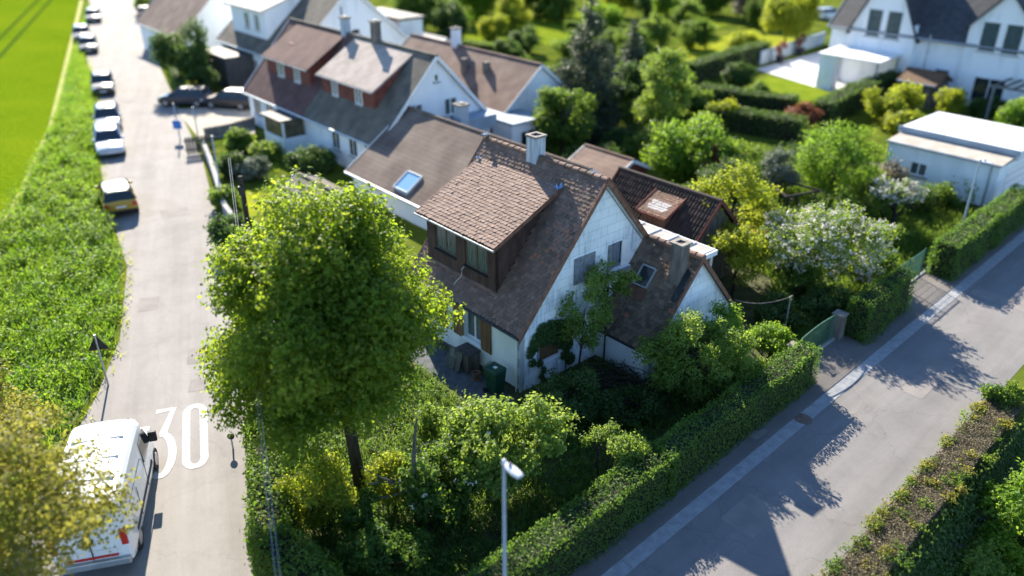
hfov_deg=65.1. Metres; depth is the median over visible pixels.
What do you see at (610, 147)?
garden bush
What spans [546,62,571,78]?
garden shrub
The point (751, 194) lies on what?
yellow maple
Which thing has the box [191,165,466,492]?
linden tree
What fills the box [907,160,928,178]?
window
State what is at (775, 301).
washing line
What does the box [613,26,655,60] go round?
garden shrub
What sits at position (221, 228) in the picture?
garden bush
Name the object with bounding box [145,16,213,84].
walnut tree
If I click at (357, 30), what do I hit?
attic window
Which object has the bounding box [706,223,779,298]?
yellow maple
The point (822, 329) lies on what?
garden gate
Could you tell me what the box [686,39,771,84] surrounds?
garden hedge
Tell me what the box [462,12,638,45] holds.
lawn
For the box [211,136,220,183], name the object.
sign post
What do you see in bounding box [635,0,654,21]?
garden tree
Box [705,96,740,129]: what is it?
garden bush
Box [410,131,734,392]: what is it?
old house
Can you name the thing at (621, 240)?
window
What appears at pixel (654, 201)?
tiled barn
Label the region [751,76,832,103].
lawn
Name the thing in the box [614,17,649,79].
spruce tree
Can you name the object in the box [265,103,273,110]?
window
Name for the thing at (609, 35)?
garden bush
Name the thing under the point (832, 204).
garden bush
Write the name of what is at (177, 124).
sign post
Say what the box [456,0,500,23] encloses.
garden tree
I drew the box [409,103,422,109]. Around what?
window
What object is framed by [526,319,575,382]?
climbing ivy
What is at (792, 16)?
garden tree
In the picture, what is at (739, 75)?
bush
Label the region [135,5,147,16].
parked car
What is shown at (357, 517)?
young shrub
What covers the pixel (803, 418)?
manhole cover
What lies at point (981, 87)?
window
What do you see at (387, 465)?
golden shrub
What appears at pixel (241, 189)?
utility pole
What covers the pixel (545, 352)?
window
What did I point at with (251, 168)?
garden bush
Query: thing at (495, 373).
wheelie bin
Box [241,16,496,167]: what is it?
twin house
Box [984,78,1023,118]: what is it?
garden pergola
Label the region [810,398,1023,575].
bank hedge
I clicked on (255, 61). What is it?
window
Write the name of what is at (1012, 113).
garden bush
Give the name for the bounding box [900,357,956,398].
asphalt patch
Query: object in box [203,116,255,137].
garden wall
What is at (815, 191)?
rustic pergola
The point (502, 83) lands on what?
brown roof house
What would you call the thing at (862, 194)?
garden bush
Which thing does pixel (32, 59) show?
crop field
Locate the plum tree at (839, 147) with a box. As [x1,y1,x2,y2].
[792,118,893,199]
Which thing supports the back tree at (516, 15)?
on the lawn at (548, 32)
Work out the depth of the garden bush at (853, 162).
46.84 m
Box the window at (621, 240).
[611,240,621,263]
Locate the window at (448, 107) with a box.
[443,96,456,117]
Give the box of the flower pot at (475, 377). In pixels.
[471,370,480,381]
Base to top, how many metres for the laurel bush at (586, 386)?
2.096 m
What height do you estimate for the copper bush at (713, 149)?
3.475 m
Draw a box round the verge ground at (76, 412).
[0,6,121,489]
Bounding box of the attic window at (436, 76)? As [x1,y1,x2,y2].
[433,73,440,83]
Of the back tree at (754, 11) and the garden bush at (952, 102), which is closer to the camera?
the garden bush at (952, 102)
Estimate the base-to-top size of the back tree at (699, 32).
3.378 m
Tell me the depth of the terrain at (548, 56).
58.60 m
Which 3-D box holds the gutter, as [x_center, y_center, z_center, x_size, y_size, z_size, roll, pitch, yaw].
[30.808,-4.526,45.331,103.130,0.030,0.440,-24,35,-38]
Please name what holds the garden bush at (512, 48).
on the terrain at (548, 56)
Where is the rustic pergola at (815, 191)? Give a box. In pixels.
[769,181,821,218]
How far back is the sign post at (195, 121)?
56.90 m
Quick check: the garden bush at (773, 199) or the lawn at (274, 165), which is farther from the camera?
the lawn at (274, 165)
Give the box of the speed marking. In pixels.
[152,404,208,478]
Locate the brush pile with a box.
[566,355,687,405]
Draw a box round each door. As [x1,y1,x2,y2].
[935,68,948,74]
[1000,160,1023,195]
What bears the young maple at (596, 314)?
on the garden ground at (751, 293)
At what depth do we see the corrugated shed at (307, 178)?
42.68 m
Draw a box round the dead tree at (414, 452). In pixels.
[359,418,433,525]
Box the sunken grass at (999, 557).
[961,516,1021,575]
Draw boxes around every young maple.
[554,272,616,379]
[581,256,641,364]
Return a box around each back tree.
[494,0,534,34]
[536,0,576,22]
[571,45,618,84]
[579,1,627,36]
[638,11,673,47]
[650,0,680,15]
[667,69,701,107]
[675,17,717,49]
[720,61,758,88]
[743,0,766,27]
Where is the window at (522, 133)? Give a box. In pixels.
[520,129,533,144]
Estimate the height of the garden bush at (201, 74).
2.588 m
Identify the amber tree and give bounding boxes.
[0,355,63,470]
[0,396,142,575]
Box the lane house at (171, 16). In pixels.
[134,0,231,52]
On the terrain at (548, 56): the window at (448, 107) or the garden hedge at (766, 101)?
the garden hedge at (766, 101)
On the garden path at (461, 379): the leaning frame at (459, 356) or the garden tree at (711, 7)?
the leaning frame at (459, 356)
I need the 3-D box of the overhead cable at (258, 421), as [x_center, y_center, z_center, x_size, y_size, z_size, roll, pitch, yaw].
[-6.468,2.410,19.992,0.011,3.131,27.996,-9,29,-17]
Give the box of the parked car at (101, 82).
[89,70,115,94]
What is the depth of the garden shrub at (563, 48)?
81.11 m
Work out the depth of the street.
26.21 m
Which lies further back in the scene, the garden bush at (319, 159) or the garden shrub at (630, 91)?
the garden shrub at (630, 91)
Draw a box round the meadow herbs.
[0,104,128,530]
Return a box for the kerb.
[813,266,930,352]
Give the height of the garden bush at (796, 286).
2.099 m
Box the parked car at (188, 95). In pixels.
[157,85,212,107]
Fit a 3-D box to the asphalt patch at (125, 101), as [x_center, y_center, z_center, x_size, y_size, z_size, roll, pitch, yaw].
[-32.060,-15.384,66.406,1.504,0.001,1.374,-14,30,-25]
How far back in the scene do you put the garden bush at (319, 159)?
50.14 m
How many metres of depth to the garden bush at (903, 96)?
59.32 m
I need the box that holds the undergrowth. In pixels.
[289,351,764,575]
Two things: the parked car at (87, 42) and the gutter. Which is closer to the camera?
the gutter
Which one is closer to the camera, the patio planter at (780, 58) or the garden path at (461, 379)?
the garden path at (461, 379)
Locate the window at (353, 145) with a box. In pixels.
[348,138,358,158]
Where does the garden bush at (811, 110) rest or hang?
on the terrain at (548, 56)
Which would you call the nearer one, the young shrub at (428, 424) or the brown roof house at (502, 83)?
the young shrub at (428, 424)
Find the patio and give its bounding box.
[757,45,901,91]
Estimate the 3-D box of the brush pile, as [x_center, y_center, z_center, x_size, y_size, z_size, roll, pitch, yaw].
[4.030,3.410,28.910,4.940,0.953,3.960,11,29,20]
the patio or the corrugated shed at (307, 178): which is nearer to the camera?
the corrugated shed at (307, 178)
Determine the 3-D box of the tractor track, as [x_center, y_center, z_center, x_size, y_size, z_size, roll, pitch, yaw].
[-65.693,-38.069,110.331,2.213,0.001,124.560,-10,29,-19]
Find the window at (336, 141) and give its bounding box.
[331,131,341,152]
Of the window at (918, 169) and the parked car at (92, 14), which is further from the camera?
the parked car at (92, 14)
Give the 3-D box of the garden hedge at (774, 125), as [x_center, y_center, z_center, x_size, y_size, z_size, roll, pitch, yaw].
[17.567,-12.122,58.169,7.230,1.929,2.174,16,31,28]
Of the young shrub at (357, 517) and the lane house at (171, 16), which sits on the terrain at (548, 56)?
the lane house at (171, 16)
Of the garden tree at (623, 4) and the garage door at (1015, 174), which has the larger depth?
the garden tree at (623, 4)
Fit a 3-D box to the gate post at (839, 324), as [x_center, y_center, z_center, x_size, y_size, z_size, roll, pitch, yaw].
[13.152,1.511,32.376,0.480,1.170,0.500,-24,35,-38]
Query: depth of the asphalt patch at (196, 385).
29.65 m
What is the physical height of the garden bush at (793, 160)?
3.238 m
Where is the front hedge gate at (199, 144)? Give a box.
[183,134,215,154]
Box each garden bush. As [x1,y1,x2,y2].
[132,0,151,10]
[183,63,221,91]
[202,212,259,247]
[206,181,240,211]
[213,150,246,179]
[223,126,256,154]
[228,155,271,181]
[246,139,285,161]
[282,144,338,173]
[493,37,525,56]
[505,23,540,54]
[597,26,628,55]
[599,141,625,155]
[600,124,640,151]
[672,179,698,188]
[677,86,715,115]
[695,154,766,212]
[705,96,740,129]
[714,134,772,188]
[734,185,785,230]
[745,80,770,92]
[749,290,812,329]
[752,140,819,190]
[772,259,828,302]
[783,101,823,128]
[784,203,829,244]
[798,182,859,223]
[799,277,858,324]
[814,149,865,187]
[846,164,894,204]
[847,244,904,284]
[850,186,910,224]
[860,79,926,123]
[867,158,912,188]
[875,222,914,250]
[891,181,941,214]
[920,180,962,212]
[934,85,969,114]
[968,95,1006,117]
[993,97,1023,127]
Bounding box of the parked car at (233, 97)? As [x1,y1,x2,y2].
[200,87,249,110]
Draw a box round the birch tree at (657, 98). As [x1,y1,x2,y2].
[629,45,697,126]
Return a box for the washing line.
[736,295,792,326]
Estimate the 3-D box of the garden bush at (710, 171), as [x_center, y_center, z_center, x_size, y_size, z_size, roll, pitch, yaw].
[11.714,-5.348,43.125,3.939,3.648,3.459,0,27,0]
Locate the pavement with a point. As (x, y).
(842, 357)
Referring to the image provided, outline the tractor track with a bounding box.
[0,0,51,57]
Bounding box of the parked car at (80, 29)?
[71,23,90,41]
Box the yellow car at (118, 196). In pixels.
[94,178,138,214]
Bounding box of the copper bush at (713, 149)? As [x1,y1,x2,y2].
[702,142,726,180]
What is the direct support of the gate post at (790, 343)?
on the garden ground at (751, 293)
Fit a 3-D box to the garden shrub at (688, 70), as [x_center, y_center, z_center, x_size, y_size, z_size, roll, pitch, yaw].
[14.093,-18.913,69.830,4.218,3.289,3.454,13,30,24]
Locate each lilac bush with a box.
[928,534,1015,575]
[967,457,1023,575]
[978,378,1023,408]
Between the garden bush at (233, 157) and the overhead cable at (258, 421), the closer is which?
the overhead cable at (258, 421)
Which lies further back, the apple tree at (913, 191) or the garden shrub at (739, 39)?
the garden shrub at (739, 39)
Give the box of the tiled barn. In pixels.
[611,166,740,278]
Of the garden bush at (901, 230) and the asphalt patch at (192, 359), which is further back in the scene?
the garden bush at (901, 230)
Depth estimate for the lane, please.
33.24 m
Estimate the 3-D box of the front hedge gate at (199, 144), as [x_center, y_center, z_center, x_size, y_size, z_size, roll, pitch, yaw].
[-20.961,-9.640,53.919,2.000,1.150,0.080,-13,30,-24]
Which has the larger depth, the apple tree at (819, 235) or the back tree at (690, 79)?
the back tree at (690, 79)
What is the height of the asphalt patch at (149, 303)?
0.001 m
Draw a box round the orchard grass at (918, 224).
[698,150,992,359]
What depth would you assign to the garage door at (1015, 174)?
45.39 m
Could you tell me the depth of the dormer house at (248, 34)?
69.86 m
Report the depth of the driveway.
62.42 m
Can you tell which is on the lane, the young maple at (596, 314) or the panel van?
the panel van
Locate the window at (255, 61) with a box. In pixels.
[253,59,257,69]
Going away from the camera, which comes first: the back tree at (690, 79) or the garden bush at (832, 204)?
the garden bush at (832, 204)
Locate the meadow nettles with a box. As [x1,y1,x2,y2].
[0,106,125,524]
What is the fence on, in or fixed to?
on the terrain at (548, 56)
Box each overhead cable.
[228,160,275,575]
[230,161,279,572]
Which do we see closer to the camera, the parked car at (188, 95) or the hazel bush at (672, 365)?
the hazel bush at (672, 365)
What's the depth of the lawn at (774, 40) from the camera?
91.44 m
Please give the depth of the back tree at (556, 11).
100.56 m
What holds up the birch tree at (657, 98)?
on the terrain at (548, 56)
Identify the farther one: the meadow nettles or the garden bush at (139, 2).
the garden bush at (139, 2)
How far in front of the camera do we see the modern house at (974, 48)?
66.12 m
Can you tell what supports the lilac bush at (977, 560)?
on the sunken lawn
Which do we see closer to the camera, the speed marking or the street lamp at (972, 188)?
the speed marking
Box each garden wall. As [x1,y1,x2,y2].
[201,140,234,216]
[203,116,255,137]
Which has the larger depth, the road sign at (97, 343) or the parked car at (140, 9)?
the parked car at (140, 9)
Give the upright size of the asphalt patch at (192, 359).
0.001 m
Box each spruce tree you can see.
[555,0,644,146]
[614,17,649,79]
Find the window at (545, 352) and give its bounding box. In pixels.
[538,337,560,364]
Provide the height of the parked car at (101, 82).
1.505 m
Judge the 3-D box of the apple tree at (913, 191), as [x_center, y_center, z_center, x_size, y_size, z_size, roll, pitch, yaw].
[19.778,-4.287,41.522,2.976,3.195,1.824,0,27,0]
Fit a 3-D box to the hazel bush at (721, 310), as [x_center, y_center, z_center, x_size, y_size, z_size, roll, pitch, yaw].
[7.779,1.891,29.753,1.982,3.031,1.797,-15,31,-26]
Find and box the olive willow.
[760,146,803,206]
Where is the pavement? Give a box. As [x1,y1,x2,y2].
[567,224,1023,575]
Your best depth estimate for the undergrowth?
24.74 m
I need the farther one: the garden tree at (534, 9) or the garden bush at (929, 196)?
the garden tree at (534, 9)
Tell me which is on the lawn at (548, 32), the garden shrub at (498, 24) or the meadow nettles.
the garden shrub at (498, 24)
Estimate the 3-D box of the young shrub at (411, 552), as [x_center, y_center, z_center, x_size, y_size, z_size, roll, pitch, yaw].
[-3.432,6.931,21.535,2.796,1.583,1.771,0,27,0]
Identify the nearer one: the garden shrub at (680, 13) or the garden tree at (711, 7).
the garden shrub at (680, 13)
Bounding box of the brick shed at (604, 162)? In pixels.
[568,143,652,178]
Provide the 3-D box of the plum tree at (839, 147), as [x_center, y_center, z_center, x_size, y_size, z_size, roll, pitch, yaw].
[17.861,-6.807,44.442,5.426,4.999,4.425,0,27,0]
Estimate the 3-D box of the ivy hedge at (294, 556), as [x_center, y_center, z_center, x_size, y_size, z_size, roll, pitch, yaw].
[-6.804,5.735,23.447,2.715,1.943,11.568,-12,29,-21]
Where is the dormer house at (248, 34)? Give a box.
[206,0,424,87]
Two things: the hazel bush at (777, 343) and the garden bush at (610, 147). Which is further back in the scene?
the garden bush at (610, 147)
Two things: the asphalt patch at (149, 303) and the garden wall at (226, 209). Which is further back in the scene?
the garden wall at (226, 209)
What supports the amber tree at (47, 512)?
on the terrain at (548, 56)
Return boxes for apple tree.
[747,198,900,284]
[869,173,929,225]
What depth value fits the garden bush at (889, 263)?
35.79 m
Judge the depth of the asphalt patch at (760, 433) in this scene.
27.03 m
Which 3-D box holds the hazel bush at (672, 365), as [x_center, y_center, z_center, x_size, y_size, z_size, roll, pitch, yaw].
[6.552,2.364,27.966,4.874,3.838,2.754,0,27,0]
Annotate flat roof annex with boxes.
[487,108,538,144]
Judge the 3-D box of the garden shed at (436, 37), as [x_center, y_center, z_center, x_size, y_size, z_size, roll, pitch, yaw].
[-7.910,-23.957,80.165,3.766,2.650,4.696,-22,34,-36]
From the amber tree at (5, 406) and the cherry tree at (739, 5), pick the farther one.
the cherry tree at (739, 5)
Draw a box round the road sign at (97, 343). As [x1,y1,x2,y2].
[88,334,110,384]
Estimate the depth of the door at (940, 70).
66.39 m
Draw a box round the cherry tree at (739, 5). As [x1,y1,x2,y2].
[730,0,757,22]
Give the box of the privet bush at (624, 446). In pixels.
[578,421,649,489]
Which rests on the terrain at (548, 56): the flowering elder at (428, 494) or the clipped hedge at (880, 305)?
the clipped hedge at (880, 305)
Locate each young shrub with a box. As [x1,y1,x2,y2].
[331,515,434,575]
[332,486,388,534]
[411,401,448,449]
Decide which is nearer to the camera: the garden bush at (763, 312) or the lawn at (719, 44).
the garden bush at (763, 312)
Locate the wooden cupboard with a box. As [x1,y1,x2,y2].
[454,342,480,373]
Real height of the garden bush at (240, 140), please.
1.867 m
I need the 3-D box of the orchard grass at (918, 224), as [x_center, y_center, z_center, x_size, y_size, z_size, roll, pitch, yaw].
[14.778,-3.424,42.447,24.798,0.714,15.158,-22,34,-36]
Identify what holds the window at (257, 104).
in the twin house at (347, 94)
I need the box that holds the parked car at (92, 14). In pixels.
[84,7,101,22]
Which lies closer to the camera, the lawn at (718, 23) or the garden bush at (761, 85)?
the garden bush at (761, 85)
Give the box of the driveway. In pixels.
[176,106,255,137]
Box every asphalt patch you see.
[116,99,133,104]
[138,296,159,311]
[160,207,189,217]
[187,348,217,364]
[188,377,213,391]
[720,493,781,537]
[749,426,767,439]
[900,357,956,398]
[969,287,1023,310]
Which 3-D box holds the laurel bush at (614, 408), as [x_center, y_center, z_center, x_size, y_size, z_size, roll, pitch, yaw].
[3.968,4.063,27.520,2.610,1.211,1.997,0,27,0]
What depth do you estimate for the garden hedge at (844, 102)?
62.51 m
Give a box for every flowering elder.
[393,432,485,529]
[437,390,580,510]
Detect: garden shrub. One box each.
[475,12,509,41]
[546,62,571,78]
[551,26,595,58]
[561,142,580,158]
[589,76,639,123]
[608,60,646,119]
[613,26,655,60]
[617,117,682,164]
[661,60,697,84]
[670,0,707,26]
[724,30,759,47]
[882,108,924,134]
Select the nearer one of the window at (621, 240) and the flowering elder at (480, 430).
the flowering elder at (480, 430)
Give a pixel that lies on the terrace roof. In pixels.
(707, 251)
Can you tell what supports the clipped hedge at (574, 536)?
on the terrain at (548, 56)
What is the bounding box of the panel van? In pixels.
[48,418,158,575]
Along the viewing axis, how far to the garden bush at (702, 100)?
61.90 m
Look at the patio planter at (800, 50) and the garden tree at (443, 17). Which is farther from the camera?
the garden tree at (443, 17)
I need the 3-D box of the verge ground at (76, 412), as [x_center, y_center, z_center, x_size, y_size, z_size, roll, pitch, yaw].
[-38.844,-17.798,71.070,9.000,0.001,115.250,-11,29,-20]
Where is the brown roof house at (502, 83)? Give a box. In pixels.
[401,26,573,118]
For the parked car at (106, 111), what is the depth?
59.01 m
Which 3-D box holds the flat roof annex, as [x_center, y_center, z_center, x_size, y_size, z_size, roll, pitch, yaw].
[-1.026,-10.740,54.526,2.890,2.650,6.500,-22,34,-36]
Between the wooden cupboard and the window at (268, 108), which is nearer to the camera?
the wooden cupboard
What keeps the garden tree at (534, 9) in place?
on the lawn at (548, 32)
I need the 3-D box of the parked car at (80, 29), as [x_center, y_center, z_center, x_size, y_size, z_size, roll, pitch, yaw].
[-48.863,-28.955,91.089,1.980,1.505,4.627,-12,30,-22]
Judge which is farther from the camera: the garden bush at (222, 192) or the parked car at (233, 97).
the parked car at (233, 97)
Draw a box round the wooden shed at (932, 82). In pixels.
[896,67,952,108]
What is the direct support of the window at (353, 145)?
in the twin house at (347, 94)
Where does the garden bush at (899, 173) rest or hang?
on the garden ground at (751, 293)
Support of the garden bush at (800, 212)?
on the garden ground at (751, 293)
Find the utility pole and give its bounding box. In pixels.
[238,175,250,228]
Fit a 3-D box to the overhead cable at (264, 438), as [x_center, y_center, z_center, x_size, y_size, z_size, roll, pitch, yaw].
[-6.377,2.410,19.992,0.011,3.131,28.008,-9,29,-17]
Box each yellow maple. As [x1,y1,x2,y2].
[680,158,786,248]
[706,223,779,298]
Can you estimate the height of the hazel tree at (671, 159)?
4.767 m
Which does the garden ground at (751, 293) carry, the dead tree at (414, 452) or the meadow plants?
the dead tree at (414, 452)
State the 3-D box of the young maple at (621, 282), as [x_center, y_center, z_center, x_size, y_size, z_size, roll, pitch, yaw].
[3.561,0.917,29.868,2.237,4.625,1.363,-6,28,-11]
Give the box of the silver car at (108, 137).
[92,120,125,156]
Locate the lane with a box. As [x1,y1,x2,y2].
[5,0,254,575]
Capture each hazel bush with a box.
[630,307,767,406]
[696,299,746,360]
[746,320,795,361]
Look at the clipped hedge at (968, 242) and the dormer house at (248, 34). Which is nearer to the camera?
the clipped hedge at (968, 242)
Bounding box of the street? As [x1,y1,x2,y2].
[626,241,1023,575]
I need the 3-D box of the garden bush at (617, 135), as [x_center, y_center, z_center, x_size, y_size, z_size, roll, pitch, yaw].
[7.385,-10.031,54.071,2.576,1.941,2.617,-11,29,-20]
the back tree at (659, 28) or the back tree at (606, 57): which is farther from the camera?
the back tree at (659, 28)
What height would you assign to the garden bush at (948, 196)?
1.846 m
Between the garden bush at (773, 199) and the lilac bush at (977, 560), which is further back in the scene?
the garden bush at (773, 199)
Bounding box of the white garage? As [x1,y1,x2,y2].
[885,112,1023,207]
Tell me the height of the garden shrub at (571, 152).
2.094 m
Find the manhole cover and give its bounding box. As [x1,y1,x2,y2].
[794,413,811,423]
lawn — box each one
[244,156,279,171]
[245,182,277,216]
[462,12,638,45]
[671,28,763,64]
[690,15,729,28]
[701,35,795,57]
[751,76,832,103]
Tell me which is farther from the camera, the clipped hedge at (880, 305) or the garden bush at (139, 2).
the garden bush at (139, 2)
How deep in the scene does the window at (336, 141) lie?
51.51 m
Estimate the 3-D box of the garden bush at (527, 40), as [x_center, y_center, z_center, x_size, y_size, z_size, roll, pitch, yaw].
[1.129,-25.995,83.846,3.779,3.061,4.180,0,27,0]
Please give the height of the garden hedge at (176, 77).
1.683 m
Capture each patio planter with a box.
[774,41,787,62]
[794,32,806,55]
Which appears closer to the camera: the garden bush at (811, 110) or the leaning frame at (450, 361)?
the leaning frame at (450, 361)
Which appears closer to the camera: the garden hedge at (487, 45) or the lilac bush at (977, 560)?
the lilac bush at (977, 560)
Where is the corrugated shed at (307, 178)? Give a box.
[278,172,359,224]
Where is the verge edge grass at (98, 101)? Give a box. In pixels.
[6,57,136,539]
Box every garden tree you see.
[387,0,445,30]
[426,0,470,38]
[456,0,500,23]
[521,0,561,17]
[599,0,642,16]
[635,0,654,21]
[695,0,734,15]
[760,0,823,41]
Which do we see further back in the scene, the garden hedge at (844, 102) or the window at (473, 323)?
the garden hedge at (844, 102)
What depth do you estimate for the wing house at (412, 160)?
44.39 m
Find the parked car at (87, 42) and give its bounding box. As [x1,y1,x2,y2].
[77,34,98,52]
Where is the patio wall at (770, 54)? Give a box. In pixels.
[758,31,825,64]
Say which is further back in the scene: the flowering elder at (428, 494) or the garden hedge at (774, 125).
the garden hedge at (774, 125)
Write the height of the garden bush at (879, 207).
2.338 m
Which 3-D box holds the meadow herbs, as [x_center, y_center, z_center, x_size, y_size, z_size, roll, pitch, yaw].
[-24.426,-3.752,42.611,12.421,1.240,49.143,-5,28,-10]
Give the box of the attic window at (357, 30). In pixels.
[351,28,361,34]
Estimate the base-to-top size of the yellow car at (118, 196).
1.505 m
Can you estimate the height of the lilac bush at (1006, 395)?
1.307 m
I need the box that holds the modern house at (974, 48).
[828,0,1023,104]
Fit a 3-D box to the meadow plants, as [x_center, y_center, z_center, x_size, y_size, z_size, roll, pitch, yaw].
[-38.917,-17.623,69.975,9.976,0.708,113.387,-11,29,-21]
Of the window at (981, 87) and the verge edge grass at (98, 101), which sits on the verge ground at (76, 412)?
the verge edge grass at (98, 101)
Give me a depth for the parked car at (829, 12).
103.06 m
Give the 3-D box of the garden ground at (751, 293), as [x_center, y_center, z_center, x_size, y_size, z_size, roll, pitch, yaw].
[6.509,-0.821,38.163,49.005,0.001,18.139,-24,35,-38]
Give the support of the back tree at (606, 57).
on the terrain at (548, 56)
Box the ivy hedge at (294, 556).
[239,376,350,575]
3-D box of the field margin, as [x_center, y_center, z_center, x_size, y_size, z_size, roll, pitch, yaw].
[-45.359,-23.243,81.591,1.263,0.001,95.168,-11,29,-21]
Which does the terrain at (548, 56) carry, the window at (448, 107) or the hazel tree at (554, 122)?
the hazel tree at (554, 122)
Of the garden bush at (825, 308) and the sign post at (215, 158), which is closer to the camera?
the garden bush at (825, 308)
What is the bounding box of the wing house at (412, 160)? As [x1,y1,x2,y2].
[344,101,601,229]
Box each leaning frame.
[445,344,456,369]
[453,347,462,372]
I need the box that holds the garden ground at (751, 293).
[257,151,963,575]
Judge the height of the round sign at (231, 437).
0.615 m
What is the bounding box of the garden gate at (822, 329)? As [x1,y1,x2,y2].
[801,314,836,349]
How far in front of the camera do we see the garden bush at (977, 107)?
62.33 m
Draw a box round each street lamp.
[502,459,523,575]
[962,159,992,222]
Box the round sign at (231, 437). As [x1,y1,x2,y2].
[227,433,234,448]
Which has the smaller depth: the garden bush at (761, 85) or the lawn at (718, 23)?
the garden bush at (761, 85)
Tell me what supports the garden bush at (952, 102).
on the terrain at (548, 56)
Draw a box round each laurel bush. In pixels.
[529,365,605,428]
[594,384,666,429]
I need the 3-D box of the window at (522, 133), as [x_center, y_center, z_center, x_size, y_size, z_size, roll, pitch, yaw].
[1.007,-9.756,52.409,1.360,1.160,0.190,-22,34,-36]
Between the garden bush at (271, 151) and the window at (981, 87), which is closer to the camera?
the garden bush at (271, 151)
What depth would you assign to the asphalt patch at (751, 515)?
23.59 m
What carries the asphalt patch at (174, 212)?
on the lane
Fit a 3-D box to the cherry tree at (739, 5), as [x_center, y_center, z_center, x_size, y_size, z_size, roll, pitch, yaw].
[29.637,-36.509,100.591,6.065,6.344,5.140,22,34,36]
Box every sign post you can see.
[172,103,181,139]
[192,107,198,135]
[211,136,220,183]
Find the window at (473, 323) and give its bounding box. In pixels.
[462,311,480,348]
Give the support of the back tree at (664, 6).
on the terrain at (548, 56)
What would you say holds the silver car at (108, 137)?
on the lane
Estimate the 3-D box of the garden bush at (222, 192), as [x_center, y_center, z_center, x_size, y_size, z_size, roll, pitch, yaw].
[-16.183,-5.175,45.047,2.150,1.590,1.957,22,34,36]
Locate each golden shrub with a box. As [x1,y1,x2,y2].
[271,447,360,532]
[361,446,409,513]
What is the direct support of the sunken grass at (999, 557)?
on the sunken lawn
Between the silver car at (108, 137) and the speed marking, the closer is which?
the speed marking
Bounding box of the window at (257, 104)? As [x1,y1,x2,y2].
[253,98,262,117]
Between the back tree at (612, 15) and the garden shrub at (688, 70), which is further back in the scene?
the back tree at (612, 15)
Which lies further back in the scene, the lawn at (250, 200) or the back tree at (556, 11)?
the back tree at (556, 11)
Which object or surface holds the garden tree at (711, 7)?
on the terrain at (548, 56)
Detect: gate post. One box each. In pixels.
[787,340,803,352]
[829,309,848,339]
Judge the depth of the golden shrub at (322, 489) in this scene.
22.20 m
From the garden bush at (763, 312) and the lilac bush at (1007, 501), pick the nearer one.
the lilac bush at (1007, 501)
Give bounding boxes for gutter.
[601,231,1023,575]
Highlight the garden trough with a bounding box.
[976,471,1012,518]
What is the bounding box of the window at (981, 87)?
[968,76,1006,101]
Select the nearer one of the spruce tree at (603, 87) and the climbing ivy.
the climbing ivy
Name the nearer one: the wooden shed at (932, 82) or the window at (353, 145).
the window at (353, 145)
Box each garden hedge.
[165,65,187,89]
[461,38,530,59]
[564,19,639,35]
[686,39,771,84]
[696,79,799,114]
[704,102,808,141]
[811,69,902,126]
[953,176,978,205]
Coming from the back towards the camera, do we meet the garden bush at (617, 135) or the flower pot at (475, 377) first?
the garden bush at (617, 135)
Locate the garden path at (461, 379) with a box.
[413,337,516,403]
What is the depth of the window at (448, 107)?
49.83 m
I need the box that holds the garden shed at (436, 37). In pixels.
[423,32,461,44]
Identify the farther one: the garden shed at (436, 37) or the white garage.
the garden shed at (436, 37)
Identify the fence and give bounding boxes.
[901,248,926,279]
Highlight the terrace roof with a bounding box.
[639,220,717,266]
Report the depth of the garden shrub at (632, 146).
51.38 m
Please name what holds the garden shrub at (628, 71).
on the terrain at (548, 56)
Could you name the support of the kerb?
on the terrain at (548, 56)
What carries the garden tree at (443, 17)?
on the terrain at (548, 56)
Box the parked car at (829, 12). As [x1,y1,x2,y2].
[813,7,837,20]
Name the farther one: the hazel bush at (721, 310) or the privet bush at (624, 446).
the hazel bush at (721, 310)
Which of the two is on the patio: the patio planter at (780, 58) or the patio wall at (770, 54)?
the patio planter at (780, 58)
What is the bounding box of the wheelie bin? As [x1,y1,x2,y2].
[482,361,506,395]
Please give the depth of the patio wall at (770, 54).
83.43 m
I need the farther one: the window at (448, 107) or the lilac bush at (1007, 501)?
the window at (448, 107)
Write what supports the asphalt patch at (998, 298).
on the street
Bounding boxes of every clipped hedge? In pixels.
[461,338,823,575]
[843,265,918,345]
[922,183,1023,281]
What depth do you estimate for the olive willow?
43.38 m
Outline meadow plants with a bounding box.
[0,3,128,482]
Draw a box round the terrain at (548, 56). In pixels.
[0,0,1023,554]
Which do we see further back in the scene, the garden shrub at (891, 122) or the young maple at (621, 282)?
the garden shrub at (891, 122)
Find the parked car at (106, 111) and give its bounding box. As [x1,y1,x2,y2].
[92,101,122,129]
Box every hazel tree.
[530,83,600,156]
[638,110,747,185]
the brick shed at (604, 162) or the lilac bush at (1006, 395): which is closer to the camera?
the lilac bush at (1006, 395)
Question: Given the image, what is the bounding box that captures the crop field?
[0,0,79,221]
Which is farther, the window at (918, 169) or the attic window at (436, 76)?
the attic window at (436, 76)
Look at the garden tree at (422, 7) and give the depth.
93.29 m
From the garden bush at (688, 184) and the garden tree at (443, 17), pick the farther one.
the garden tree at (443, 17)

